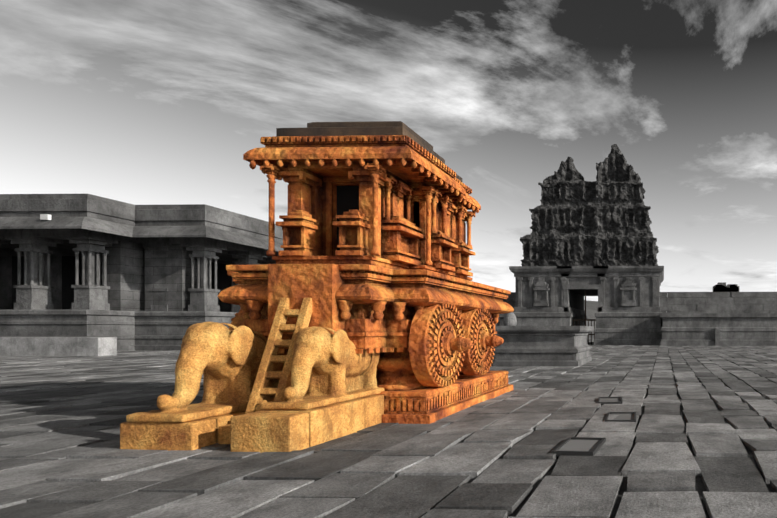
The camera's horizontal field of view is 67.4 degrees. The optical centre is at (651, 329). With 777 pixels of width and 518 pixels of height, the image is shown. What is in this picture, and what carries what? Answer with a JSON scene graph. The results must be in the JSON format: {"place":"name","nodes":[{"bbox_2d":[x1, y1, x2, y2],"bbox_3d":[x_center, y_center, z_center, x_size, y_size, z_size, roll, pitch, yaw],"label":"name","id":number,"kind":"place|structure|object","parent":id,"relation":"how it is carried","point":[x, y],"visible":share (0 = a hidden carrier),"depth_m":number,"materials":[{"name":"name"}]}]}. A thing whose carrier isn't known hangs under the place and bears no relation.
{"place":"outdoors","nodes":[
{"label":"outdoors","id":0,"kind":"place"},
{"bbox_2d":[0,338,776,517],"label":"paving","id":1,"kind":"structure","parent":0,"point":[62,453],"depth_m":5.13,"materials":[{"name":"grey stone"}]},
{"bbox_2d":[0,337,116,355],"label":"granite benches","id":2,"kind":"object","parent":1,"relation":"on","point":[58,346],"visible":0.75,"depth_m":24.52,"materials":[{"name":"grey stone"}]},
{"bbox_2d":[120,411,244,450],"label":"plinth","id":3,"kind":"structure","parent":1,"relation":"on","point":[193,434],"depth_m":5.31,"materials":[{"name":"stone"}]},
{"bbox_2d":[126,322,288,422],"bbox_3d":[-5.347,0.455,6.297,0.658,1.110,2.049,0,0,1],"label":"elephant","id":4,"kind":"object","parent":3,"relation":"on","point":[223,360],"visible":0.73,"depth_m":5.85},
{"bbox_2d":[219,424,229,443],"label":"stone block","id":5,"kind":"structure","parent":1,"relation":"on","point":[224,434],"depth_m":5.54,"materials":[{"name":"stone"}]},
{"bbox_2d":[245,298,311,413],"bbox_3d":[-4.554,0.358,6.002,0.400,1.620,0.100,0,-21,1],"label":"ladder","id":6,"kind":"object","parent":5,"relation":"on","point":[271,357],"visible":0.77,"depth_m":5.98,"materials":[{"name":"stone"}]},
{"bbox_2d":[230,395,383,452],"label":"plinth","id":7,"kind":"structure","parent":1,"relation":"on","point":[260,431],"depth_m":5.41,"materials":[{"name":"stone"}]},
{"bbox_2d":[260,326,384,409],"bbox_3d":[-4.164,0.436,6.407,0.570,0.962,1.712,0,0,1],"label":"elephant","id":8,"kind":"object","parent":7,"relation":"on","point":[327,368],"visible":0.92,"depth_m":6.11},
{"bbox_2d":[217,264,513,423],"bbox_3d":[-4.574,0.249,8.568,3.000,2.210,4.590,0,0,1],"label":"chariot base","id":9,"kind":"object","parent":1,"relation":"on","point":[369,308],"visible":0.56,"depth_m":6.87,"materials":[{"name":"stone"}]},
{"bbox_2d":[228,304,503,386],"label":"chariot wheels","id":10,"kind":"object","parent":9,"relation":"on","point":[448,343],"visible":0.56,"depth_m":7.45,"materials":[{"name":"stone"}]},
{"bbox_2d":[260,160,475,280],"bbox_3d":[-4.580,-1.651,8.318,2.260,1.630,3.130,0,0,1],"label":"chariot shrine","id":11,"kind":"object","parent":9,"relation":"on","point":[395,221],"visible":0.96,"depth_m":7.30,"materials":[{"name":"orange stone"}]},
{"bbox_2d":[337,186,358,249],"bbox_3d":[-4.577,-1.566,8.413,0.750,1.440,1.840,0,0,1],"label":"doorway","id":12,"kind":"structure","parent":11,"relation":"attached to","point":[347,198],"depth_m":7.50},
{"bbox_2d":[243,135,480,213],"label":"roof eaves","id":13,"kind":"object","parent":11,"relation":"on","point":[406,157],"visible":0.6,"depth_m":6.90,"materials":[{"name":"orange stone"}]},
{"bbox_2d":[276,121,461,181],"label":"chariot roof slabs","id":14,"kind":"structure","parent":13,"relation":"on","point":[356,128],"depth_m":7.05,"materials":[{"name":"grey stone"}]},
{"bbox_2d":[493,312,593,366],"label":"stone platform","id":15,"kind":"structure","parent":1,"relation":"on","point":[544,346],"depth_m":17.61,"materials":[{"name":"grey stone"}]},
{"bbox_2d":[509,266,663,345],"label":"gateway base","id":16,"kind":"object","parent":1,"relation":"on","point":[628,312],"visible":0.92,"depth_m":41.98,"materials":[{"name":"grey stone"}]},
{"bbox_2d":[569,290,597,310],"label":"doorway","id":17,"kind":"structure","parent":16,"relation":"attached to","point":[576,299],"depth_m":45.58,"materials":[{"name":"black"}]},
{"bbox_2d":[573,291,595,344],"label":"gate","id":18,"kind":"structure","parent":16,"relation":"in","point":[585,320],"depth_m":43.33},
{"bbox_2d":[520,144,658,265],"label":"temple tower","id":19,"kind":"structure","parent":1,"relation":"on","point":[602,220],"depth_m":43.37,"materials":[{"name":"grey stone"}]},
{"bbox_2d":[552,397,635,455],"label":"floor slab frames","id":20,"kind":"structure","parent":1,"relation":"on","point":[593,452],"depth_m":5.68,"materials":[{"name":"grey stone"}]},
{"bbox_2d":[559,398,633,450],"bbox_3d":[-0.637,1.308,7.192,0.775,0.032,4.152,0,0,1],"label":"ground lamp glass","id":21,"kind":"object","parent":1,"relation":"on","point":[580,445],"visible":0.43,"depth_m":5.62,"materials":[{"name":"grey glass"}]},
{"bbox_2d":[499,313,776,345],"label":"boundary wall","id":22,"kind":"structure","parent":1,"relation":"on","point":[718,329],"depth_m":40.19,"materials":[{"name":"grey stone"}]},
{"bbox_2d":[0,0,776,311],"label":"sky","id":23,"kind":"structure","parent":0,"point":[136,102],"materials":[{"name":"grey"}]},
{"bbox_2d":[396,333,776,517],"bbox_3d":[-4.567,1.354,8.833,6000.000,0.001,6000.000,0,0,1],"label":"paving gaps","id":24,"kind":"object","parent":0,"point":[700,487],"depth_m":4.37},
{"bbox_2d":[0,194,283,350],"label":"temple pavilion","id":25,"kind":"structure","parent":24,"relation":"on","point":[146,277],"depth_m":31.11,"materials":[{"name":"stone"}]},
{"bbox_2d":[40,214,50,219],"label":"mandapa floodlights","id":26,"kind":"object","parent":25,"relation":"attached to","point":[45,216],"visible":1,"depth_m":27.48,"materials":[{"name":"white"}]},
{"bbox_2d":[12,256,231,311],"bbox_3d":[-48.612,-3.446,54.251,25.400,5.500,33.600,0,0,1],"label":"dark interior opening","id":27,"kind":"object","parent":25,"relation":"attached to","point":[224,280],"visible":0.05,"depth_m":37.44,"materials":[{"name":"black"}]},
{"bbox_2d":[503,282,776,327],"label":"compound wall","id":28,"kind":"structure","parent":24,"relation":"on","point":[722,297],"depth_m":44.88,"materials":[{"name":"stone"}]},
{"bbox_2d":[584,300,666,332],"bbox_3d":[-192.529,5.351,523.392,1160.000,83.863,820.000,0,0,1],"label":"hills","id":29,"kind":"structure","parent":0,"point":[591,308],"depth_m":268.09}
]}

